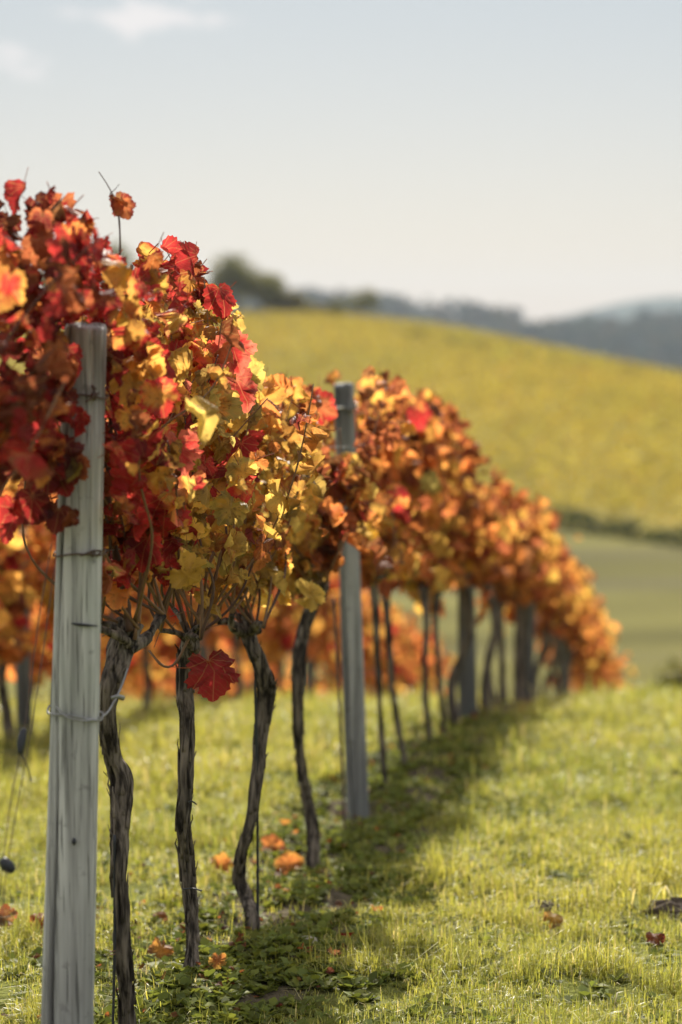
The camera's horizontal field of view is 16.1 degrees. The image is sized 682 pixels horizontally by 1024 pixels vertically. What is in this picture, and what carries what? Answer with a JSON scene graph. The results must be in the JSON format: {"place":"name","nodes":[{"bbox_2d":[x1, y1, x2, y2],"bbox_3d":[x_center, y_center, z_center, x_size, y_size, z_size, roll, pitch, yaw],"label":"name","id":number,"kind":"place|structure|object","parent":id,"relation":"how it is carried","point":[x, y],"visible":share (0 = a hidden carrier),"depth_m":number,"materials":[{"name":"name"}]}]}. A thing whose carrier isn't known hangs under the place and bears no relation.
{"place":"outdoors","nodes":[
{"label":"outdoors","id":0,"kind":"place"},
{"bbox_2d":[0,297,681,1023],"bbox_3d":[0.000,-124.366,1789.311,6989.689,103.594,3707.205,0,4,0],"label":"ground","id":1,"kind":"structure","parent":0,"point":[636,585],"depth_m":100.90,"materials":[{"name":"plant"}]},
{"bbox_2d":[0,903,17,929],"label":"fallen leaf","id":2,"kind":"object","parent":1,"relation":"on","point":[7,915],"visible":0.81,"depth_m":7.32,"materials":[{"name":"orange plant"}]},
{"bbox_2d":[0,482,30,648],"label":"grape vine","id":3,"kind":"object","parent":1,"relation":"on","point":[12,583],"visible":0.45,"depth_m":11.54,"materials":[{"name":"orange plant"}]},
{"bbox_2d":[15,526,32,738],"bbox_3d":[-1.669,0.600,12.681,0.097,1.715,0.084,0,4,0],"label":"wooden post","id":4,"kind":"object","parent":1,"relation":"on","point":[23,671],"visible":0.29,"depth_m":12.67,"materials":[{"name":"grey wood"}]},
{"bbox_2d":[0,552,48,685],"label":"grape vine","id":5,"kind":"object","parent":1,"relation":"on","point":[40,647],"visible":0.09,"depth_m":20.21,"materials":[{"name":"orange plant"}]},
{"bbox_2d":[29,912,43,934],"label":"fallen leaf","id":6,"kind":"object","parent":1,"relation":"on","point":[42,922],"visible":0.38,"depth_m":7.25,"materials":[{"name":"brown plant"}]},
{"bbox_2d":[28,525,52,701],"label":"grape vine","id":7,"kind":"object","parent":1,"relation":"on","point":[44,671],"visible":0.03,"depth_m":20.65,"materials":[{"name":"orange plant"}]},
{"bbox_2d":[0,476,106,744],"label":"grape vine","id":8,"kind":"object","parent":1,"relation":"on","point":[13,627],"visible":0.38,"depth_m":12.40,"materials":[{"name":"orange plant"}]},
{"bbox_2d":[31,633,106,680],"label":"grape vine","id":9,"kind":"object","parent":1,"relation":"on","point":[103,643],"visible":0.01,"depth_m":22.31,"materials":[{"name":"orange plant"}]},
{"bbox_2d":[41,322,108,1023],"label":"wooden post","id":10,"kind":"object","parent":1,"relation":"on","point":[68,970],"visible":0.88,"depth_m":5.36,"materials":[{"name":"wood"}]},
{"bbox_2d":[0,543,51,886],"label":"guy wire","id":11,"kind":"object","parent":10,"relation":"attached to","point":[21,738],"visible":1,"depth_m":5.16,"materials":[{"name":"metal"}]},
{"bbox_2d":[0,567,54,927],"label":"guy wire","id":12,"kind":"object","parent":10,"relation":"attached to","point":[7,865],"visible":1,"depth_m":5.09,"materials":[{"name":"metal"}]},
{"bbox_2d":[56,668,128,721],"bbox_3d":[-0.539,0.422,5.540,0.077,0.070,0.459,1,4,15],"label":"tie wire","id":13,"kind":"object","parent":10,"relation":"attached to","point":[119,697],"visible":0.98,"depth_m":5.60,"materials":[{"name":"grey metal"}]},
{"bbox_2d":[2,526,152,718],"bbox_3d":[-1.520,0.382,13.309,0.800,1.861,1.554,1,4,15],"label":"grape vine","id":14,"kind":"object","parent":1,"relation":"on","point":[34,616],"visible":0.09,"depth_m":12.98,"materials":[{"name":"orange plant"}]},
{"bbox_2d":[0,182,163,543],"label":"grape vine","id":15,"kind":"object","parent":1,"relation":"on","point":[37,402],"visible":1,"depth_m":5.00,"materials":[{"name":"red plant"}]},
{"bbox_2d":[31,577,160,669],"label":"grape vine","id":16,"kind":"object","parent":1,"relation":"on","point":[146,618],"visible":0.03,"depth_m":14.59,"materials":[{"name":"orange plant"}]},
{"bbox_2d":[110,835,115,1023],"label":"vine stake","id":17,"kind":"object","parent":1,"relation":"on","point":[114,942],"visible":1,"depth_m":5.81,"materials":[{"name":"black metal"}]},
{"bbox_2d":[100,241,134,288],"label":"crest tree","id":18,"kind":"object","parent":1,"relation":"on","point":[123,254],"visible":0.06,"depth_m":334.82,"materials":[{"name":"green plant"}]},
{"bbox_2d":[0,167,259,1023],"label":"grape vine","id":19,"kind":"object","parent":1,"relation":"on","point":[141,520],"visible":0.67,"depth_m":5.70,"materials":[{"name":"red plant"}]},
{"bbox_2d":[100,592,178,700],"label":"grape vine","id":20,"kind":"object","parent":1,"relation":"on","point":[136,668],"visible":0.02,"depth_m":23.31,"materials":[{"name":"orange plant"}]},
{"bbox_2d":[125,593,175,702],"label":"grape vine","id":21,"kind":"object","parent":1,"relation":"on","point":[167,678],"visible":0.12,"depth_m":24.29,"materials":[{"name":"orange plant"}]},
{"bbox_2d":[147,937,173,958],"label":"fallen leaf","id":22,"kind":"object","parent":1,"relation":"on","point":[159,948],"visible":0.93,"depth_m":6.88,"materials":[{"name":"orange plant"}]},
{"bbox_2d":[125,627,196,700],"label":"grape vine","id":23,"kind":"object","parent":1,"relation":"on","point":[159,641],"visible":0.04,"depth_m":25.24,"materials":[{"name":"orange plant"}]},
{"bbox_2d":[100,580,224,714],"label":"grape vine","id":24,"kind":"object","parent":1,"relation":"on","point":[146,655],"visible":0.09,"depth_m":15.32,"materials":[{"name":"orange plant"}]},
{"bbox_2d":[132,580,221,673],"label":"grape vine","id":25,"kind":"object","parent":1,"relation":"on","point":[169,654],"visible":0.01,"depth_m":15.82,"materials":[{"name":"orange plant"}]},
{"bbox_2d":[198,622,208,704],"bbox_3d":[-0.979,0.802,17.108,0.097,1.716,0.086,0,4,0],"label":"wooden post","id":26,"kind":"object","parent":1,"relation":"on","point":[203,652],"visible":0.03,"depth_m":17.08,"materials":[{"name":"grey wood"}]},
{"bbox_2d":[194,647,235,701],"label":"grape vine","id":27,"kind":"object","parent":1,"relation":"on","point":[232,687],"visible":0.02,"depth_m":26.23,"materials":[{"name":"orange plant"}]},
{"bbox_2d":[204,952,226,968],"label":"fallen leaf","id":28,"kind":"object","parent":1,"relation":"on","point":[216,961],"visible":1,"depth_m":6.62,"materials":[{"name":"orange plant"}]},
{"bbox_2d":[102,235,335,967],"bbox_3d":[-0.414,0.318,6.543,0.801,2.116,1.404,0,4,0],"label":"grape vine","id":29,"kind":"object","parent":1,"relation":"on","point":[214,677],"visible":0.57,"depth_m":6.46,"materials":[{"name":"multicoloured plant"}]},
{"bbox_2d":[209,852,232,872],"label":"fallen leaf","id":30,"kind":"object","parent":1,"relation":"on","point":[226,861],"visible":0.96,"depth_m":8.29,"materials":[{"name":"orange plant"}]},
{"bbox_2d":[192,581,259,701],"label":"grape vine","id":31,"kind":"object","parent":1,"relation":"on","point":[211,640],"visible":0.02,"depth_m":16.90,"materials":[{"name":"orange plant"}]},
{"bbox_2d":[208,626,245,700],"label":"grape vine","id":32,"kind":"object","parent":1,"relation":"on","point":[220,645],"visible":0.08,"depth_m":27.78,"materials":[{"name":"orange plant"}]},
{"bbox_2d":[207,251,263,309],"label":"crest tree","id":33,"kind":"object","parent":1,"relation":"on","point":[229,274],"visible":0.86,"depth_m":332.88,"materials":[{"name":"green plant"}]},
{"bbox_2d":[140,271,334,929],"bbox_3d":[-0.335,0.321,7.219,0.636,2.093,1.214,0,4,0],"label":"grape vine","id":34,"kind":"object","parent":1,"relation":"on","point":[276,571],"visible":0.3,"depth_m":7.18,"materials":[{"name":"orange plant"}]},
{"bbox_2d":[208,628,275,700],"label":"grape vine","id":35,"kind":"object","parent":1,"relation":"on","point":[248,673],"visible":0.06,"depth_m":28.81,"materials":[{"name":"orange plant"}]},
{"bbox_2d":[216,588,290,700],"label":"grape vine","id":36,"kind":"object","parent":1,"relation":"on","point":[234,642],"visible":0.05,"depth_m":18.16,"materials":[{"name":"plant"}]},
{"bbox_2d":[253,668,258,927],"bbox_3d":[-0.254,0.857,7.214,0.018,1.015,0.018,0,4,0],"label":"vine stake","id":37,"kind":"object","parent":1,"relation":"on","point":[257,819],"visible":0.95,"depth_m":7.22,"materials":[{"name":"black metal"}]},
{"bbox_2d":[229,644,282,699],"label":"grape vine","id":38,"kind":"object","parent":1,"relation":"on","point":[247,661],"visible":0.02,"depth_m":29.69,"materials":[{"name":"orange plant"}]},
{"bbox_2d":[214,586,302,697],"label":"grape vine","id":39,"kind":"object","parent":1,"relation":"on","point":[286,642],"visible":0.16,"depth_m":19.29,"materials":[{"name":"orange plant"}]},
{"bbox_2d":[239,271,286,321],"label":"crest tree","id":40,"kind":"object","parent":1,"relation":"on","point":[270,289],"visible":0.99,"depth_m":332.83,"materials":[{"name":"green plant"}]},
{"bbox_2d":[255,833,284,851],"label":"fallen leaf","id":41,"kind":"object","parent":1,"relation":"on","point":[275,841],"visible":0.96,"depth_m":8.85,"materials":[{"name":"orange plant"}]},
{"bbox_2d":[269,656,291,694],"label":"grape vine","id":42,"kind":"object","parent":1,"relation":"on","point":[288,665],"visible":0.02,"depth_m":31.37,"materials":[{"name":"orange plant"}]},
{"bbox_2d":[224,595,338,692],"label":"grape vine","id":43,"kind":"object","parent":1,"relation":"on","point":[269,648],"visible":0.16,"depth_m":19.77,"materials":[{"name":"orange plant"}]},
{"bbox_2d":[275,674,290,693],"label":"grape vine","id":44,"kind":"object","parent":1,"relation":"on","point":[287,681],"visible":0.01,"depth_m":32.12,"materials":[{"name":"orange plant"}]},
{"bbox_2d":[265,289,306,313],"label":"crest tree","id":45,"kind":"object","parent":1,"relation":"on","point":[287,301],"visible":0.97,"depth_m":333.82,"materials":[{"name":"green plant"}]},
{"bbox_2d":[273,850,304,874],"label":"fallen leaf","id":46,"kind":"object","parent":1,"relation":"on","point":[290,860],"visible":0.86,"depth_m":8.51,"materials":[{"name":"orange plant"}]},
{"bbox_2d":[304,658,312,694],"bbox_3d":[-0.288,1.291,21.557,0.097,1.716,0.085,0,4,0],"label":"wooden post","id":47,"kind":"object","parent":1,"relation":"on","point":[309,674],"visible":0.06,"depth_m":21.53,"materials":[{"name":"grey wood"}]},
{"bbox_2d":[283,574,340,695],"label":"grape vine","id":48,"kind":"object","parent":1,"relation":"on","point":[325,605],"visible":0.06,"depth_m":21.19,"materials":[{"name":"orange plant"}]},
{"bbox_2d":[297,301,327,323],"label":"crest shrub","id":49,"kind":"object","parent":1,"relation":"on","point":[318,308],"visible":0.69,"depth_m":331.90,"materials":[{"name":"green plant"}]},
{"bbox_2d":[314,680,325,697],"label":"grape vine","id":50,"kind":"object","parent":1,"relation":"on","point":[321,692],"visible":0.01,"depth_m":34.90,"materials":[{"name":"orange plant"}]},
{"bbox_2d":[311,572,341,693],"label":"grape vine","id":51,"kind":"object","parent":1,"relation":"on","point":[321,634],"visible":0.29,"depth_m":21.83,"materials":[{"name":"orange plant"}]},
{"bbox_2d":[254,365,415,868],"bbox_3d":[-0.163,0.398,8.593,0.738,1.839,1.700,1,4,16],"label":"grape vine","id":52,"kind":"object","parent":1,"relation":"on","point":[317,559],"visible":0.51,"depth_m":8.45,"materials":[{"name":"orange plant"}]},
{"bbox_2d":[324,299,346,323],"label":"crest shrub","id":53,"kind":"object","parent":1,"relation":"on","point":[333,306],"visible":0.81,"depth_m":332.22,"materials":[{"name":"green plant"}]},
{"bbox_2d":[289,588,386,697],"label":"grape vine","id":54,"kind":"object","parent":1,"relation":"on","point":[367,625],"visible":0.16,"depth_m":23.77,"materials":[{"name":"orange plant"}]},
{"bbox_2d":[332,599,345,828],"bbox_3d":[-0.005,0.836,9.289,0.057,1.012,0.023,0,4,0],"label":"vine stake","id":55,"kind":"object","parent":1,"relation":"on","point":[339,713],"visible":0.91,"depth_m":9.28,"materials":[{"name":"metal"}]},
{"bbox_2d":[0,665,681,1023],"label":"grass","id":56,"kind":"structure","parent":1,"relation":"on","point":[229,717],"depth_m":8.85,"materials":[{"name":"green plant"}]},
{"bbox_2d":[0,307,681,527],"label":"hillside vineyard","id":57,"kind":"object","parent":1,"relation":"on","point":[666,396],"visible":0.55,"depth_m":230.82,"materials":[{"name":"yellow plant"}]},
{"bbox_2d":[316,571,374,697],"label":"grape vine","id":58,"kind":"object","parent":1,"relation":"on","point":[368,654],"visible":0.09,"depth_m":23.17,"materials":[{"name":"orange plant"}]},
{"bbox_2d":[334,382,368,821],"bbox_3d":[-0.009,0.487,9.649,0.287,2.006,0.151,-3,5,-32],"label":"wooden post","id":59,"kind":"object","parent":1,"relation":"on","point":[356,776],"visible":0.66,"depth_m":9.65,"materials":[{"name":"wood"}]},
{"bbox_2d":[328,446,490,478],"bbox_3d":[1.688,1.208,20.006,0.003,4.929,29.356,1,4,9],"label":"trellis wire","id":60,"kind":"object","parent":59,"relation":"attached to","point":[380,449],"visible":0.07,"depth_m":9.41,"materials":[{"name":"grey metal"}]},
{"bbox_2d":[343,287,380,325],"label":"crest shrub","id":61,"kind":"object","parent":1,"relation":"on","point":[357,302],"visible":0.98,"depth_m":332.50,"materials":[{"name":"green plant"}]},
{"bbox_2d":[362,600,405,697],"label":"grape vine","id":62,"kind":"object","parent":1,"relation":"on","point":[399,670],"visible":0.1,"depth_m":25.19,"materials":[{"name":"orange plant"}]},
{"bbox_2d":[365,596,410,699],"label":"grape vine","id":63,"kind":"object","parent":1,"relation":"on","point":[400,658],"visible":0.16,"depth_m":25.83,"materials":[{"name":"orange plant"}]},
{"bbox_2d":[323,361,458,783],"bbox_3d":[0.159,0.319,10.245,0.613,1.924,1.645,1,4,13],"label":"grape vine","id":64,"kind":"object","parent":1,"relation":"on","point":[404,527],"visible":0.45,"depth_m":10.18,"materials":[{"name":"orange plant"}]},
{"bbox_2d":[369,608,421,695],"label":"grape vine","id":65,"kind":"object","parent":1,"relation":"on","point":[409,665],"visible":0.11,"depth_m":26.95,"materials":[{"name":"orange plant"}]},
{"bbox_2d":[367,609,431,696],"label":"grape vine","id":66,"kind":"object","parent":1,"relation":"on","point":[411,657],"visible":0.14,"depth_m":27.79,"materials":[{"name":"orange plant"}]},
{"bbox_2d":[398,612,439,695],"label":"grape vine","id":67,"kind":"object","parent":1,"relation":"on","point":[431,660],"visible":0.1,"depth_m":28.90,"materials":[{"name":"orange plant"}]},
{"bbox_2d":[378,372,467,764],"bbox_3d":[0.281,0.288,11.194,0.652,1.882,1.079,0,4,0],"label":"grape vine","id":68,"kind":"object","parent":1,"relation":"on","point":[426,439],"visible":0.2,"depth_m":11.05,"materials":[{"name":"orange plant"}]},
{"bbox_2d":[409,629,450,695],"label":"grape vine","id":69,"kind":"object","parent":1,"relation":"on","point":[446,671],"visible":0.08,"depth_m":29.35,"materials":[{"name":"orange plant"}]},
{"bbox_2d":[194,283,681,370],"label":"forest","id":70,"kind":"object","parent":1,"relation":"on","point":[660,334],"visible":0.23,"depth_m":1390.77,"materials":[{"name":"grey plant"}]},
{"bbox_2d":[430,629,454,695],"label":"grape vine","id":71,"kind":"object","parent":1,"relation":"on","point":[448,658],"visible":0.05,"depth_m":30.67,"materials":[{"name":"orange plant"}]},
{"bbox_2d":[403,391,485,741],"bbox_3d":[0.427,0.309,12.242,0.654,1.831,1.368,0,4,0],"label":"grape vine","id":72,"kind":"object","parent":1,"relation":"on","point":[425,587],"visible":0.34,"depth_m":12.16,"materials":[{"name":"orange plant"}]},
{"bbox_2d":[417,393,496,734],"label":"grape vine","id":73,"kind":"object","parent":1,"relation":"on","point":[454,475],"visible":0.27,"depth_m":12.75,"materials":[{"name":"orange plant"}]},
{"bbox_2d":[458,458,477,717],"bbox_3d":[0.736,0.567,13.962,0.129,1.763,0.125,0,4,0],"label":"wooden post","id":74,"kind":"object","parent":1,"relation":"on","point":[467,695],"visible":0.27,"depth_m":13.94,"materials":[{"name":"grey wood"}]},
{"bbox_2d":[405,483,549,726],"bbox_3d":[0.697,0.460,13.369,0.981,1.636,1.273,0,4,0],"label":"grape vine","id":75,"kind":"object","parent":1,"relation":"on","point":[502,534],"visible":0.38,"depth_m":13.39,"materials":[{"name":"orange plant"}]},
{"bbox_2d":[452,485,561,703],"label":"grape vine","id":76,"kind":"object","parent":1,"relation":"on","point":[542,552],"visible":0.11,"depth_m":15.58,"materials":[{"name":"orange plant"}]},
{"bbox_2d":[474,472,559,710],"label":"grape vine","id":77,"kind":"object","parent":1,"relation":"on","point":[522,572],"visible":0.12,"depth_m":14.74,"materials":[{"name":"orange plant"}]},
{"bbox_2d":[484,466,570,702],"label":"grape vine","id":78,"kind":"object","parent":1,"relation":"on","point":[563,557],"visible":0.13,"depth_m":16.45,"materials":[{"name":"orange plant"}]},
{"bbox_2d":[478,544,579,701],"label":"grape vine","id":79,"kind":"object","parent":1,"relation":"on","point":[547,617],"visible":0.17,"depth_m":18.20,"materials":[{"name":"orange plant"}]},
{"bbox_2d":[475,502,584,702],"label":"grape vine","id":80,"kind":"object","parent":1,"relation":"on","point":[539,594],"visible":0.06,"depth_m":17.34,"materials":[{"name":"orange plant"}]},
{"bbox_2d":[526,602,534,699],"bbox_3d":[1.421,0.856,18.255,0.110,1.766,0.086,0,4,0],"label":"wooden post","id":81,"kind":"object","parent":1,"relation":"on","point":[530,635],"visible":0.37,"depth_m":18.23,"materials":[{"name":"grey wood"}]},
{"bbox_2d":[504,570,589,700],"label":"grape vine","id":82,"kind":"object","parent":1,"relation":"on","point":[579,606],"visible":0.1,"depth_m":18.91,"materials":[{"name":"orange plant"}]},
{"bbox_2d":[530,899,564,915],"bbox_3d":[0.636,1.239,7.519,0.140,0.062,0.107,0,4,0],"label":"soil clod","id":83,"kind":"object","parent":1,"relation":"on","point":[546,904],"visible":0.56,"depth_m":7.50,"materials":[{"name":"brown soil"}]},
{"bbox_2d":[505,566,595,698],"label":"grape vine","id":84,"kind":"object","parent":1,"relation":"on","point":[576,574],"visible":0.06,"depth_m":19.91,"materials":[{"name":"orange plant"}]},
{"bbox_2d":[543,910,563,928],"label":"fallen leaf","id":85,"kind":"object","parent":1,"relation":"on","point":[556,918],"visible":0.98,"depth_m":7.29,"materials":[{"name":"brown plant"}]},
{"bbox_2d":[559,641,567,693],"bbox_3d":[2.077,1.398,22.568,0.083,1.765,0.086,0,4,0],"label":"wooden post","id":86,"kind":"object","parent":1,"relation":"on","point":[565,661],"visible":0.13,"depth_m":22.53,"materials":[{"name":"grey wood"}]},
{"bbox_2d":[535,599,596,679],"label":"grape vine","id":87,"kind":"object","parent":1,"relation":"on","point":[546,662],"visible":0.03,"depth_m":24.32,"materials":[{"name":"orange plant"}]},
{"bbox_2d":[539,566,594,697],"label":"grape vine","id":88,"kind":"object","parent":1,"relation":"on","point":[585,619],"visible":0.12,"depth_m":21.64,"materials":[{"name":"orange plant"}]},
{"bbox_2d":[541,535,594,700],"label":"grape vine","id":89,"kind":"object","parent":1,"relation":"on","point":[589,592],"visible":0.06,"depth_m":20.81,"materials":[{"name":"orange plant"}]},
{"bbox_2d":[536,584,606,695],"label":"grape vine","id":90,"kind":"object","parent":1,"relation":"on","point":[600,642],"visible":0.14,"depth_m":23.45,"materials":[{"name":"orange plant"}]},
{"bbox_2d":[536,618,630,694],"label":"grape vine","id":91,"kind":"object","parent":1,"relation":"on","point":[596,672],"visible":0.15,"depth_m":25.24,"materials":[{"name":"orange plant"}]},
{"bbox_2d":[551,566,619,698],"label":"grape vine","id":92,"kind":"object","parent":1,"relation":"on","point":[587,637],"visible":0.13,"depth_m":22.51,"materials":[{"name":"orange plant"}]},
{"bbox_2d":[549,634,624,694],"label":"grape vine","id":93,"kind":"object","parent":1,"relation":"on","point":[617,676],"visible":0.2,"depth_m":25.96,"materials":[{"name":"orange plant"}]},
{"bbox_2d":[571,629,634,692],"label":"grape vine","id":94,"kind":"object","parent":1,"relation":"on","point":[615,662],"visible":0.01,"depth_m":26.76,"materials":[{"name":"orange plant"}]},
{"bbox_2d":[540,505,681,546],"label":"hedge","id":95,"kind":"object","parent":1,"relation":"on","point":[629,528],"visible":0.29,"depth_m":151.58,"materials":[{"name":"green plant"}]},
{"bbox_2d":[600,629,627,691],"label":"grape vine","id":96,"kind":"object","parent":1,"relation":"on","point":[618,668],"visible":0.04,"depth_m":27.36,"materials":[{"name":"orange plant"}]},
{"bbox_2d":[616,660,636,676],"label":"grape vine","id":97,"kind":"object","parent":1,"relation":"on","point":[631,671],"visible":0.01,"depth_m":28.66,"materials":[{"name":"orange plant"}]},
{"bbox_2d":[646,931,665,944],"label":"fallen leaf","id":98,"kind":"object","parent":1,"relation":"on","point":[652,938],"visible":0.98,"depth_m":7.01,"materials":[{"name":"red plant"}]},
{"bbox_2d":[639,897,681,920],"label":"soil clod","id":99,"kind":"object","parent":1,"relation":"on","point":[675,902],"visible":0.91,"depth_m":7.44,"materials":[{"name":"brown soil"}]},
{"bbox_2d":[647,657,681,693],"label":"valley bush","id":100,"kind":"object","parent":1,"relation":"on","point":[676,673],"visible":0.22,"depth_m":62.34,"materials":[{"name":"green plant"}]},
{"bbox_2d":[0,0,681,321],"label":"sky","id":101,"kind":"structure","parent":0,"point":[526,155],"materials":[{"name":"white"}]}
]}

